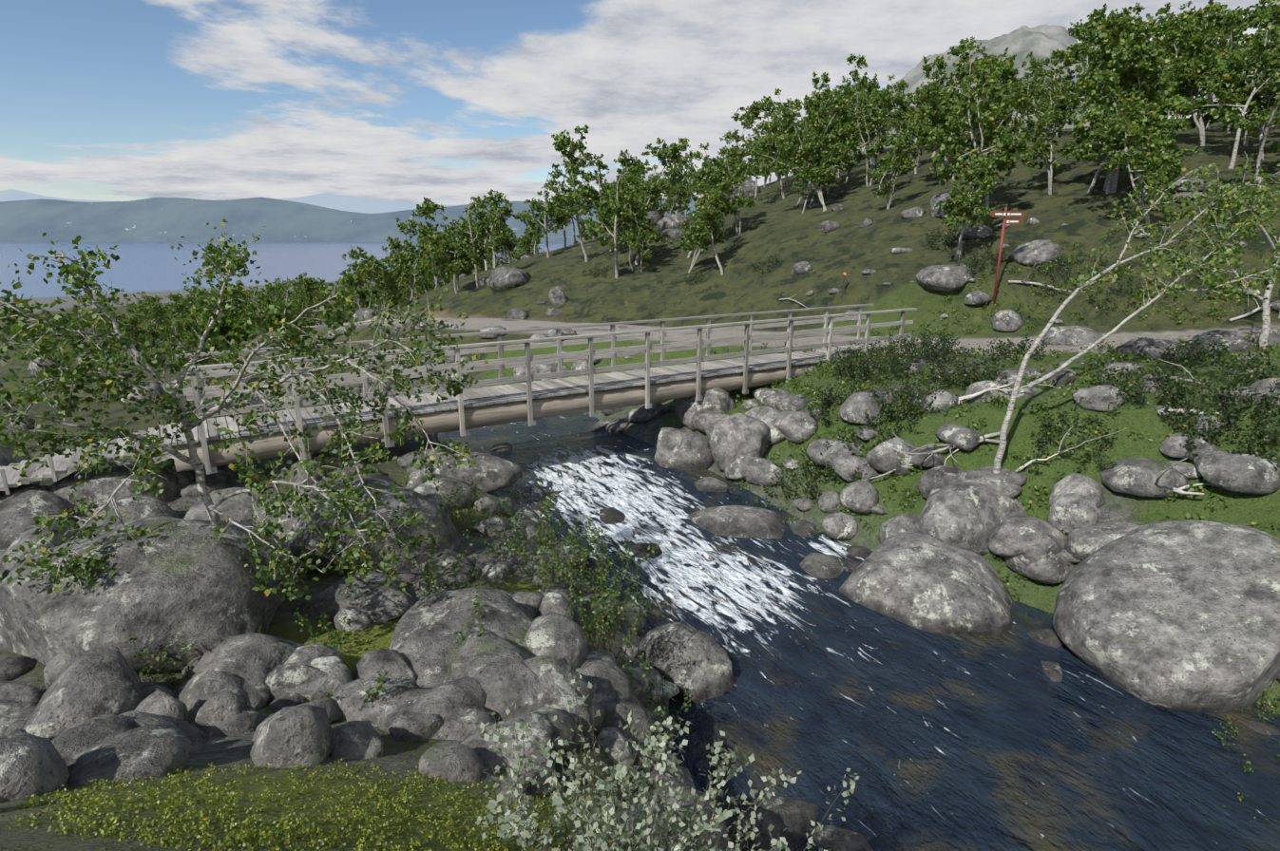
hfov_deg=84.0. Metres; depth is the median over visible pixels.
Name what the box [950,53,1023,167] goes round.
birch tree
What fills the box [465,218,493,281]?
birch tree
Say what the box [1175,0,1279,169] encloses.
birch tree
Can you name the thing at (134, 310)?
birch tree
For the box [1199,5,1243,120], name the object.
birch tree
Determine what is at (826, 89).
birch tree
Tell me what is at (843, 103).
birch tree
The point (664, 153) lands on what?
birch tree
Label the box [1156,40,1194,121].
birch tree
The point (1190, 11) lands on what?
birch tree
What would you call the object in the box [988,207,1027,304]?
signpost
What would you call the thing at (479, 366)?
bridge rails
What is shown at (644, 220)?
birch tree
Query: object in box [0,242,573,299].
lake water
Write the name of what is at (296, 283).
birch tree
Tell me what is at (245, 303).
birch tree
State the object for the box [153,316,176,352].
birch tree
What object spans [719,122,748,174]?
birch tree
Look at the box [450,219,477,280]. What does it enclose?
birch tree
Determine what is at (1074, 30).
birch tree
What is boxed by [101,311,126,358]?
birch tree
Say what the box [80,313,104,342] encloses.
birch tree
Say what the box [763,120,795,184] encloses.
birch tree
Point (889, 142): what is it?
birch tree
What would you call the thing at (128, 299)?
birch tree
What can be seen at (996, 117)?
birch tree
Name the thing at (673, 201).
birch tree
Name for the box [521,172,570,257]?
birch tree
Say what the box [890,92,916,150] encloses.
birch tree
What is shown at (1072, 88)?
birch tree
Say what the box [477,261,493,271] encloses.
birch tree
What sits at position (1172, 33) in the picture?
birch tree
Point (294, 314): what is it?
birch tree
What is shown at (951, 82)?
birch tree
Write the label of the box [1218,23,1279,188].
birch tree
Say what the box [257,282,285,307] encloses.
birch tree
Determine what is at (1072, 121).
birch tree
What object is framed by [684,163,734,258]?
birch tree
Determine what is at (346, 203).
ridge hills
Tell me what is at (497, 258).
birch tree
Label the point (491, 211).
birch tree
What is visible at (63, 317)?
birch tree
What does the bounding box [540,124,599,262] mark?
birch tree
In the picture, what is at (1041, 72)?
birch tree
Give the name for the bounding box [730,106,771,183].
birch tree
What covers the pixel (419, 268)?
birch tree
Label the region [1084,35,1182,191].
birch tree
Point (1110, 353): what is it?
shrubs
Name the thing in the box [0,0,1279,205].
sky
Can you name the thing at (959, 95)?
birch tree
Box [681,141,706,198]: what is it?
birch tree
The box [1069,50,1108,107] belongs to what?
birch tree
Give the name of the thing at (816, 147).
birch tree
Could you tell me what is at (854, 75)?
birch tree
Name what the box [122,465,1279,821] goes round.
green shrub
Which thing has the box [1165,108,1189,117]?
birch tree
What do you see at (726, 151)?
birch tree
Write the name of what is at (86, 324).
birch tree
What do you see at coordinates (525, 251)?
birch tree
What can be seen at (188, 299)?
birch tree
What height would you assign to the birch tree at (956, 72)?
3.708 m
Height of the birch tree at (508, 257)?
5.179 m
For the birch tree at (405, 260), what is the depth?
43.24 m
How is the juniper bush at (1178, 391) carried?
on the terrain ground
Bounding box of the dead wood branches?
[359,260,1272,495]
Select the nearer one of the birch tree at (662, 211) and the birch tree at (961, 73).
the birch tree at (961, 73)
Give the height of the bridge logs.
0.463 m
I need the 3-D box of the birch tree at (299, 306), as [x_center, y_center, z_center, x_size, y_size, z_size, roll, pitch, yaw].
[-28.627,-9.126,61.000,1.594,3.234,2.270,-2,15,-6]
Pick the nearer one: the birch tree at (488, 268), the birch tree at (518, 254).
the birch tree at (488, 268)
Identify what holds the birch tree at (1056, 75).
on the terrain ground
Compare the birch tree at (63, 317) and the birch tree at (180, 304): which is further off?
the birch tree at (63, 317)
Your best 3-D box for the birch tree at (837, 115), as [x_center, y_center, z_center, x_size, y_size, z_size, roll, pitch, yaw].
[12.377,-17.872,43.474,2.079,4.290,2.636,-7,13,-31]
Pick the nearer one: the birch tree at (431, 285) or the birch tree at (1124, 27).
the birch tree at (1124, 27)
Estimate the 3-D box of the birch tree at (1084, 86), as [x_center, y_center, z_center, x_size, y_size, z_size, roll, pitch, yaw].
[16.187,-11.556,23.976,2.924,4.694,2.367,3,15,10]
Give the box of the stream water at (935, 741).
[437,412,1279,850]
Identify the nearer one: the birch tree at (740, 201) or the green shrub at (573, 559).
the green shrub at (573, 559)
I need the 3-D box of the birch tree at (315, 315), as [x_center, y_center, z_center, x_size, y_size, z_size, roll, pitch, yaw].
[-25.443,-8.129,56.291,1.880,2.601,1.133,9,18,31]
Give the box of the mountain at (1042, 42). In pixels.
[544,24,1089,237]
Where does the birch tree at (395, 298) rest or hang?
on the terrain ground
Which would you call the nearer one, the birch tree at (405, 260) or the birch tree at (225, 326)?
the birch tree at (225, 326)
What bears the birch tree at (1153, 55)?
on the terrain ground
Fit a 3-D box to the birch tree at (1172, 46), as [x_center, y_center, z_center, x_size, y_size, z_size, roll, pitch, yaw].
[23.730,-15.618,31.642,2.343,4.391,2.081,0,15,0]
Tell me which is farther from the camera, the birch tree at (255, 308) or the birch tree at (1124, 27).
the birch tree at (255, 308)
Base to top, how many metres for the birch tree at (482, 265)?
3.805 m
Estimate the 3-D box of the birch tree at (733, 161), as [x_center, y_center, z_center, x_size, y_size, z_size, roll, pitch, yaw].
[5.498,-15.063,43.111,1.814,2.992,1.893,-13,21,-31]
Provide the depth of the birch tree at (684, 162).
57.05 m
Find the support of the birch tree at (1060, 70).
on the terrain ground
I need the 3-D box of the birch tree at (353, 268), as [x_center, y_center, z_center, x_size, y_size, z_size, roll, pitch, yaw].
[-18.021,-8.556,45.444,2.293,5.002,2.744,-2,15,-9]
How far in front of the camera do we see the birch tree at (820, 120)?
38.36 m
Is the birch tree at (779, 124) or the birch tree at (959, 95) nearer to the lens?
the birch tree at (959, 95)
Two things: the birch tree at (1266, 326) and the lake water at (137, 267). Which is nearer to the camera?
the birch tree at (1266, 326)
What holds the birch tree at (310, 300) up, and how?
on the terrain ground
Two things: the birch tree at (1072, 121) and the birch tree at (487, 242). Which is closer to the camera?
the birch tree at (487, 242)
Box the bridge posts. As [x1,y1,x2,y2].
[0,306,905,495]
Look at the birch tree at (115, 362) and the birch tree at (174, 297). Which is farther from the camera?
the birch tree at (174, 297)
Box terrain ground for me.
[0,115,1279,850]
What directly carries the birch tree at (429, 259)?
on the terrain ground
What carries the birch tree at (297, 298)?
on the terrain ground
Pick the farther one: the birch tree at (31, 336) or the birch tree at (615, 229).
the birch tree at (31, 336)
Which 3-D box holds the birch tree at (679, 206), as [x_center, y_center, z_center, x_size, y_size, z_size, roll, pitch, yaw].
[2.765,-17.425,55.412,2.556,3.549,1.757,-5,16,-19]
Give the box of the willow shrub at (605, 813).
[461,661,866,850]
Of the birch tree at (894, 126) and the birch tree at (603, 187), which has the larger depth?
the birch tree at (603, 187)
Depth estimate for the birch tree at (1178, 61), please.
29.54 m
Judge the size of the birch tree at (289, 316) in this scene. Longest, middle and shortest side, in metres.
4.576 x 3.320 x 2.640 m
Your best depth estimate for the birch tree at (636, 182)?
35.88 m
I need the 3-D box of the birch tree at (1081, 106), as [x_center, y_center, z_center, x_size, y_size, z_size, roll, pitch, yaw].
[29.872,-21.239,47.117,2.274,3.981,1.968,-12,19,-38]
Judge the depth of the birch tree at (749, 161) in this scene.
53.73 m
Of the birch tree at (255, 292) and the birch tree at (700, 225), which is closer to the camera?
the birch tree at (700, 225)
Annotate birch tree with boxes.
[0,218,488,601]
[0,321,14,340]
[11,329,29,351]
[16,321,39,342]
[25,327,69,365]
[40,308,52,319]
[55,310,68,339]
[64,320,93,357]
[67,309,87,330]
[72,304,80,317]
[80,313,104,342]
[82,325,105,358]
[91,311,111,332]
[92,345,119,375]
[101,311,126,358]
[111,302,155,351]
[111,314,145,365]
[116,324,143,360]
[122,296,131,313]
[128,290,168,333]
[131,297,167,359]
[137,316,170,351]
[152,245,261,406]
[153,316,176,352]
[155,305,190,343]
[156,297,190,350]
[159,311,181,348]
[164,286,201,344]
[178,276,209,325]
[242,298,263,339]
[244,302,280,334]
[244,305,258,345]
[245,287,254,302]
[248,286,267,326]
[255,278,299,327]
[255,303,267,336]
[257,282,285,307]
[262,286,300,333]
[274,277,294,303]
[281,300,305,326]
[286,271,306,305]
[290,287,306,317]
[291,301,304,322]
[292,273,327,324]
[293,301,313,322]
[294,287,313,308]
[299,306,316,325]
[308,309,324,325]
[312,282,344,320]
[337,255,374,309]
[339,269,373,308]
[342,246,399,311]
[358,260,386,308]
[359,253,397,313]
[372,268,392,308]
[379,217,427,298]
[379,264,403,308]
[382,246,419,300]
[396,262,430,300]
[397,289,411,303]
[400,239,439,300]
[401,275,429,297]
[411,196,473,293]
[413,221,451,285]
[415,221,441,287]
[416,269,438,292]
[417,206,457,287]
[417,235,457,289]
[427,263,448,291]
[434,229,478,290]
[438,221,469,279]
[446,195,492,289]
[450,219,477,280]
[457,189,509,270]
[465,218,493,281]
[473,202,515,267]
[474,242,489,270]
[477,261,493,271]
[478,201,514,267]
[486,203,515,261]
[486,245,498,265]
[487,205,516,263]
[488,249,503,268]
[497,241,519,263]
[509,235,520,263]
[513,210,541,254]
[515,226,540,256]
[516,238,540,254]
[518,221,548,254]
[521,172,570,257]
[532,236,545,254]
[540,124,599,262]
[545,163,583,248]
[548,165,593,246]
[560,153,603,228]
[575,153,614,205]
[575,216,596,243]
[577,216,590,241]
[584,166,648,278]
[595,149,653,251]
[595,179,615,227]
[598,184,631,237]
[603,180,629,224]
[611,169,642,233]
[611,191,655,270]
[615,192,668,265]
[616,207,656,272]
[617,161,656,211]
[621,161,661,204]
[628,142,676,206]
[628,157,660,208]
[640,174,665,215]
[643,137,690,223]
[648,173,664,217]
[661,180,690,215]
[661,201,671,217]
[663,158,695,213]
[663,185,684,215]
[665,164,689,214]
[669,186,728,272]
[676,155,706,217]
[677,196,689,216]
[678,187,727,275]
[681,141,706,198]
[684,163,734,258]
[692,175,705,194]
[696,138,736,189]
[699,142,747,241]
[710,154,756,234]
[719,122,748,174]
[720,151,745,179]
[724,144,752,176]
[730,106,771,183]
[735,95,795,199]
[738,112,782,197]
[741,141,760,176]
[753,120,785,187]
[759,101,801,169]
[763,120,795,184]
[768,104,845,211]
[769,133,787,187]
[774,88,808,141]
[784,89,855,206]
[792,139,841,212]
[795,72,830,130]
[804,108,846,193]
[808,97,847,183]
[810,90,857,186]
[814,87,838,106]
[829,81,897,187]
[832,53,884,182]
[836,95,864,152]
[837,76,870,123]
[838,83,866,116]
[847,89,895,163]
[861,80,897,155]
[864,129,907,197]
[869,126,922,210]
[877,84,896,133]
[879,74,909,123]
[886,89,922,138]
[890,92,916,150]
[897,112,917,173]
[902,121,927,168]
[906,55,960,181]
[919,61,955,91]
[921,40,1032,226]
[925,36,998,157]
[927,99,964,168]
[933,58,1003,177]
[934,152,1010,260]
[936,83,975,179]
[946,111,1015,190]
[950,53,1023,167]
[953,68,983,114]
[973,45,1013,127]
[979,109,1007,152]
[983,79,1048,143]
[985,76,1034,152]
[990,83,1007,111]
[993,152,1279,474]
[1001,60,1051,114]
[1011,74,1045,140]
[1018,87,1081,194]
[1020,40,1084,123]
[1025,50,1059,123]
[1033,68,1062,129]
[1035,77,1069,130]
[1038,69,1081,135]
[1050,22,1102,125]
[1050,101,1077,129]
[1056,13,1099,126]
[1066,2,1184,193]
[1066,68,1203,208]
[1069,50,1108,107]
[1070,7,1176,151]
[1071,35,1192,192]
[1076,95,1100,119]
[1084,2,1148,104]
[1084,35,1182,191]
[1088,113,1186,229]
[1131,0,1207,67]
[1142,34,1193,119]
[1143,15,1171,48]
[1152,1,1227,118]
[1155,0,1223,129]
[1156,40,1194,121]
[1159,55,1184,111]
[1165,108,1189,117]
[1166,12,1253,146]
[1167,0,1272,113]
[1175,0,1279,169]
[1194,162,1279,348]
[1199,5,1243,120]
[1203,3,1279,146]
[1203,26,1279,133]
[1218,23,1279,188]
[1223,44,1279,162]
[1237,23,1279,137]
[1263,108,1279,153]
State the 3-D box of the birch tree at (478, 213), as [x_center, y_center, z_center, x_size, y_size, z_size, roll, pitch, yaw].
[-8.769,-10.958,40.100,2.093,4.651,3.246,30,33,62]
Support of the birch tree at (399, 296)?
on the terrain ground
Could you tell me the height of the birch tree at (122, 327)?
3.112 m
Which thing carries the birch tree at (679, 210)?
on the terrain ground
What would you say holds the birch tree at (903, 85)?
on the terrain ground
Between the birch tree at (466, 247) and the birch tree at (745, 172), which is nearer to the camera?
the birch tree at (466, 247)
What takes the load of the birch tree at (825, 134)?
on the terrain ground
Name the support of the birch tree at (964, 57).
on the terrain ground
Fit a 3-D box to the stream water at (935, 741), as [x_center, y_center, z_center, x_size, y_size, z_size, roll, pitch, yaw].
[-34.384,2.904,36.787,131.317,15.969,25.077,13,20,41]
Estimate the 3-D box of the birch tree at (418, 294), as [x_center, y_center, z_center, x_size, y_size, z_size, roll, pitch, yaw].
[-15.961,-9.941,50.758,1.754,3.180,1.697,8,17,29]
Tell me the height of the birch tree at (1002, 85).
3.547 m
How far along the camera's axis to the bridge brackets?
11.59 m
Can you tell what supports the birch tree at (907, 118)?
on the terrain ground
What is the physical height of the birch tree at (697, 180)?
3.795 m
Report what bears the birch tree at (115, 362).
on the terrain ground
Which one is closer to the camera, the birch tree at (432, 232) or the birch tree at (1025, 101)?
the birch tree at (1025, 101)
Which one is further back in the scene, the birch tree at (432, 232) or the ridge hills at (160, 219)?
the ridge hills at (160, 219)
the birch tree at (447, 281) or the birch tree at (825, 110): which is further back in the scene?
the birch tree at (447, 281)
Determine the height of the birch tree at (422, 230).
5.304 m
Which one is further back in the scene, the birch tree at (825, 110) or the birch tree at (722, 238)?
the birch tree at (825, 110)
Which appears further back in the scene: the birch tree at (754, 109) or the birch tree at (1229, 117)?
the birch tree at (754, 109)
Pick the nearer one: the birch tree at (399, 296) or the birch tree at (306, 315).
the birch tree at (306, 315)
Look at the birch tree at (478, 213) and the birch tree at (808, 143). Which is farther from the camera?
the birch tree at (478, 213)
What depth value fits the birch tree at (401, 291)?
52.90 m
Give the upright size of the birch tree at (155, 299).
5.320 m
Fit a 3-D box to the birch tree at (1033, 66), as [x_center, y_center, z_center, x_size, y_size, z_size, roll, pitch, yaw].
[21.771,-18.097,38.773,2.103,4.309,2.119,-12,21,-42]
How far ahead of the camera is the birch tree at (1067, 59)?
29.31 m
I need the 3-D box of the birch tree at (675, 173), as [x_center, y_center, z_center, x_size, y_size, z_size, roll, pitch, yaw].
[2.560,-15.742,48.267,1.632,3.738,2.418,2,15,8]
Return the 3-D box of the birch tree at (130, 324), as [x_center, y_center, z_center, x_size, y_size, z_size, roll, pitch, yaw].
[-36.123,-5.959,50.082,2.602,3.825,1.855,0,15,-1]
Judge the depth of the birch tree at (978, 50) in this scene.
42.18 m
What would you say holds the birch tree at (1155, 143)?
on the terrain ground
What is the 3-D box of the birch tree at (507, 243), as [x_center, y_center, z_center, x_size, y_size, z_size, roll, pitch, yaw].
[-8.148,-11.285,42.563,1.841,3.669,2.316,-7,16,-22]
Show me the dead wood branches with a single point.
(983, 438)
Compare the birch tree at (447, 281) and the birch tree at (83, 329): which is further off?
the birch tree at (83, 329)
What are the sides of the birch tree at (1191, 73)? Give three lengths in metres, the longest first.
4.239 x 2.575 x 2.468 m
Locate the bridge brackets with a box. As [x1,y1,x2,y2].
[210,389,748,474]
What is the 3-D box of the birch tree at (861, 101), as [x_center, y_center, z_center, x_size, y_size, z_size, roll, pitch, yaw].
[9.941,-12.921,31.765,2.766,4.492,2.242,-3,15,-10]
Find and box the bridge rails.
[175,304,917,417]
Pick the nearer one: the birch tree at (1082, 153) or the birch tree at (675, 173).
the birch tree at (1082, 153)
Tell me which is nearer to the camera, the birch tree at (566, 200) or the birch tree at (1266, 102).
the birch tree at (1266, 102)
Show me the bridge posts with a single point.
(747, 349)
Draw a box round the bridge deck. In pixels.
[0,336,878,491]
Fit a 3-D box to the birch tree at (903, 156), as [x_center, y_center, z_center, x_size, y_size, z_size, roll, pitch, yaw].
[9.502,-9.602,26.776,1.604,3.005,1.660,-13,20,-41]
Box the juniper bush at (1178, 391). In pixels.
[489,224,1279,501]
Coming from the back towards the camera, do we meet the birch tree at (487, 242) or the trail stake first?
the birch tree at (487, 242)
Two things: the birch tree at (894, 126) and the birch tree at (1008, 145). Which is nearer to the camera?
the birch tree at (1008, 145)
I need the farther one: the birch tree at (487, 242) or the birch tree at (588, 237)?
the birch tree at (588, 237)
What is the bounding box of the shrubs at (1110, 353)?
[710,182,1279,618]
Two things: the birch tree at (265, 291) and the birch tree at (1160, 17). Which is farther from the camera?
the birch tree at (265, 291)
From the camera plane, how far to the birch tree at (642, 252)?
29.33 m
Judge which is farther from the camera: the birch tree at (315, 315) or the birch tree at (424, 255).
the birch tree at (315, 315)
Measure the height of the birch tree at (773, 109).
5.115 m
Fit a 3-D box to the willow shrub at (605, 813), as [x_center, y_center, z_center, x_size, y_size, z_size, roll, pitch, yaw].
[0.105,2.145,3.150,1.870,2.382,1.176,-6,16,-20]
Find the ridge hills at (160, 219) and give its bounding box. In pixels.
[0,197,699,242]
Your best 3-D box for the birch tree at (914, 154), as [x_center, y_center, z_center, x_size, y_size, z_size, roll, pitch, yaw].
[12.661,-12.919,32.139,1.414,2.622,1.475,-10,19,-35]
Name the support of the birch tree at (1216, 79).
on the terrain ground
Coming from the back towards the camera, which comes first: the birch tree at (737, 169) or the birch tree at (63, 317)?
the birch tree at (63, 317)
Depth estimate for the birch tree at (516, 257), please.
71.57 m
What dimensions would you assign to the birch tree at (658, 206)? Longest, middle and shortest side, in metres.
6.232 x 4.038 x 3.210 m
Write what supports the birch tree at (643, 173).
on the terrain ground
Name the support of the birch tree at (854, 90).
on the terrain ground
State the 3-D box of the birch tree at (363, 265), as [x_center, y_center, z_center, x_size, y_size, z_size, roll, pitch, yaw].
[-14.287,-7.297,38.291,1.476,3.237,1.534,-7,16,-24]
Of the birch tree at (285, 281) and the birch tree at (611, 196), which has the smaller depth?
the birch tree at (611, 196)
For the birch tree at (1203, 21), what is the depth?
31.93 m
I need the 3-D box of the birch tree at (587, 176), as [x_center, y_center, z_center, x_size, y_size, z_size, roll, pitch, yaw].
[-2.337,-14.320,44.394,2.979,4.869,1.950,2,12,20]
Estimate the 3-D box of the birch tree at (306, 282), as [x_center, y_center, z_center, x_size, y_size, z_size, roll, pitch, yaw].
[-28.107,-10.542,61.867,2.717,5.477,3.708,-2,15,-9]
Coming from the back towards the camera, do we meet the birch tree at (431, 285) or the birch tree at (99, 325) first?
the birch tree at (99, 325)
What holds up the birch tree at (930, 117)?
on the terrain ground
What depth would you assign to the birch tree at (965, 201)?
20.60 m
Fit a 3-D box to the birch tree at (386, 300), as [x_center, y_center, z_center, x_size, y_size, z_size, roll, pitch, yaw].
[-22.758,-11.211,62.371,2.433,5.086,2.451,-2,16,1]
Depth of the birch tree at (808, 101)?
42.02 m
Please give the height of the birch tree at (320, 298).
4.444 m
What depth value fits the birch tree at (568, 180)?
38.28 m
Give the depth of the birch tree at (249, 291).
76.59 m
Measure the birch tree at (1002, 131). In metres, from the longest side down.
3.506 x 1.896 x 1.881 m
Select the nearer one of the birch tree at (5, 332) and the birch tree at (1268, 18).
the birch tree at (1268, 18)
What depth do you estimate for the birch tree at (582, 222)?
58.69 m
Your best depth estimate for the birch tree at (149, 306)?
53.96 m
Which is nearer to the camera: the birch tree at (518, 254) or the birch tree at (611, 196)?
the birch tree at (611, 196)
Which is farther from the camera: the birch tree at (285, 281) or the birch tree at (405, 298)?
the birch tree at (285, 281)
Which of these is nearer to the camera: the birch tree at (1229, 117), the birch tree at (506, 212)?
the birch tree at (1229, 117)
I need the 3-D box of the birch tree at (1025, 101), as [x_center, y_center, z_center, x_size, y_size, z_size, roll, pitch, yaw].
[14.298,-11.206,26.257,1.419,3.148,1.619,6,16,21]
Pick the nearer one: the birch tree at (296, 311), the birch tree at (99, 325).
the birch tree at (296, 311)
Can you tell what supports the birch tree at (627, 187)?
on the terrain ground
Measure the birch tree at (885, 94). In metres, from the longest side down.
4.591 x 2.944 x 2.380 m
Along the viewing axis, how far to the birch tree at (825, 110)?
33.26 m
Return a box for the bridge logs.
[171,362,825,472]
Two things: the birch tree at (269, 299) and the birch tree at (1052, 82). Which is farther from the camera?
the birch tree at (269, 299)
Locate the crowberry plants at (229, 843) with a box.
[3,758,595,850]
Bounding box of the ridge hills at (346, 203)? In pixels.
[0,189,456,213]
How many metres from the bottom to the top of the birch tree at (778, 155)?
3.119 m
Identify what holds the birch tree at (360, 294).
on the terrain ground
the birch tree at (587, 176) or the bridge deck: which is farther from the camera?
the birch tree at (587, 176)
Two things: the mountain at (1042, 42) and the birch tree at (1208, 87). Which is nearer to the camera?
the birch tree at (1208, 87)
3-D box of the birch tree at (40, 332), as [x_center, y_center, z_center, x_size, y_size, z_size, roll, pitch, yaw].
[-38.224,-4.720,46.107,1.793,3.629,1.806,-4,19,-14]
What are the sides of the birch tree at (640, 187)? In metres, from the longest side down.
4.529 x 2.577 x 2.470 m
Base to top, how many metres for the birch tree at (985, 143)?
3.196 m
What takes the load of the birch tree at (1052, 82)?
on the terrain ground
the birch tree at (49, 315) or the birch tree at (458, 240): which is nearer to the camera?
the birch tree at (458, 240)
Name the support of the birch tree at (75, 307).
on the terrain ground
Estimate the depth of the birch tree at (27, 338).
64.76 m
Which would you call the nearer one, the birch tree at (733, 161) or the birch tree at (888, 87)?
the birch tree at (733, 161)
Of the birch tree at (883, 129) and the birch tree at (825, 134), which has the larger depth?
the birch tree at (883, 129)
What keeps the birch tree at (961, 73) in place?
on the terrain ground
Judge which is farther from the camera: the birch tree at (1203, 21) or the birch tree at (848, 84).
the birch tree at (848, 84)
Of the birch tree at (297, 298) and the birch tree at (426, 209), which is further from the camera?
the birch tree at (297, 298)
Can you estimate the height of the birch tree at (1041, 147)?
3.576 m
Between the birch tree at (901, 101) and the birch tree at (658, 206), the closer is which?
the birch tree at (901, 101)
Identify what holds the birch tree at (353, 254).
on the terrain ground
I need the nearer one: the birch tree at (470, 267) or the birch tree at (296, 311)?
the birch tree at (470, 267)
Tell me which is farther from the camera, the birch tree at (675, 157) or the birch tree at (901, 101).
the birch tree at (675, 157)
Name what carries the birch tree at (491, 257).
on the terrain ground
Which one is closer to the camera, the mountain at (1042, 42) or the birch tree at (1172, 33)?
the birch tree at (1172, 33)
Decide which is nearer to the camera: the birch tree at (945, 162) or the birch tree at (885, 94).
the birch tree at (945, 162)
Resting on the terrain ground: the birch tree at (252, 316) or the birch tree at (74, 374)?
the birch tree at (252, 316)
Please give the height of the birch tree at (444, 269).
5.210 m
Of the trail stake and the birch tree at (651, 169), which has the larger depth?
the birch tree at (651, 169)
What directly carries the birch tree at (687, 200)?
on the terrain ground
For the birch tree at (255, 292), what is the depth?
60.92 m
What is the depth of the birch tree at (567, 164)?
44.50 m
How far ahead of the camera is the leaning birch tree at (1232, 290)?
10.60 m
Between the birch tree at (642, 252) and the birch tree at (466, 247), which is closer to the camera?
the birch tree at (642, 252)
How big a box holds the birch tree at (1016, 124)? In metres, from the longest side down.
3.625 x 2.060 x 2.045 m
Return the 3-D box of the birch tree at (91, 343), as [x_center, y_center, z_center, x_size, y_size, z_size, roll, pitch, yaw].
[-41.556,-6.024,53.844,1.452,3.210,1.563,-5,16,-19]
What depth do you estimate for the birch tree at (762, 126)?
37.59 m
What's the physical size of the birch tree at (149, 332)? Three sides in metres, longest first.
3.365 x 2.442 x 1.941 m
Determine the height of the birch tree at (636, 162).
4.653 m
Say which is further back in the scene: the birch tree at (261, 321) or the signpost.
the birch tree at (261, 321)
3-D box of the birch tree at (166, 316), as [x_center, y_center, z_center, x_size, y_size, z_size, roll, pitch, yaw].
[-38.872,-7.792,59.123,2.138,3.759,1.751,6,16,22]
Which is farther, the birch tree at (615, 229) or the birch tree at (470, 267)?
the birch tree at (470, 267)
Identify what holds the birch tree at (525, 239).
on the terrain ground
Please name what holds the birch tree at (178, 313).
on the terrain ground
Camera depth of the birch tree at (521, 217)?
49.05 m
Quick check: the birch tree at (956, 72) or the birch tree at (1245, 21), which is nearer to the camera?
the birch tree at (1245, 21)
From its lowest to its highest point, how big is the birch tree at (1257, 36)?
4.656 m
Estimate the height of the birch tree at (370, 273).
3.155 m
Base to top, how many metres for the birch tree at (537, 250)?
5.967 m
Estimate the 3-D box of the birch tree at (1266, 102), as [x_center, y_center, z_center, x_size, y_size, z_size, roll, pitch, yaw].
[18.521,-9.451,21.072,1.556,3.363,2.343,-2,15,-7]
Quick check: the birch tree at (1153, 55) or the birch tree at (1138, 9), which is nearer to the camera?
the birch tree at (1153, 55)
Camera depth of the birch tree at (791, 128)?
43.36 m
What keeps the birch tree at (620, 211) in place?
on the terrain ground
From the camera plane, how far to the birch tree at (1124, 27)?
21.02 m
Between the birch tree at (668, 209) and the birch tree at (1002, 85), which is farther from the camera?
the birch tree at (668, 209)
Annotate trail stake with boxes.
[841,272,845,291]
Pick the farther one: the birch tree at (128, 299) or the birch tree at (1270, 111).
the birch tree at (128, 299)
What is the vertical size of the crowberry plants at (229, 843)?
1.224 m

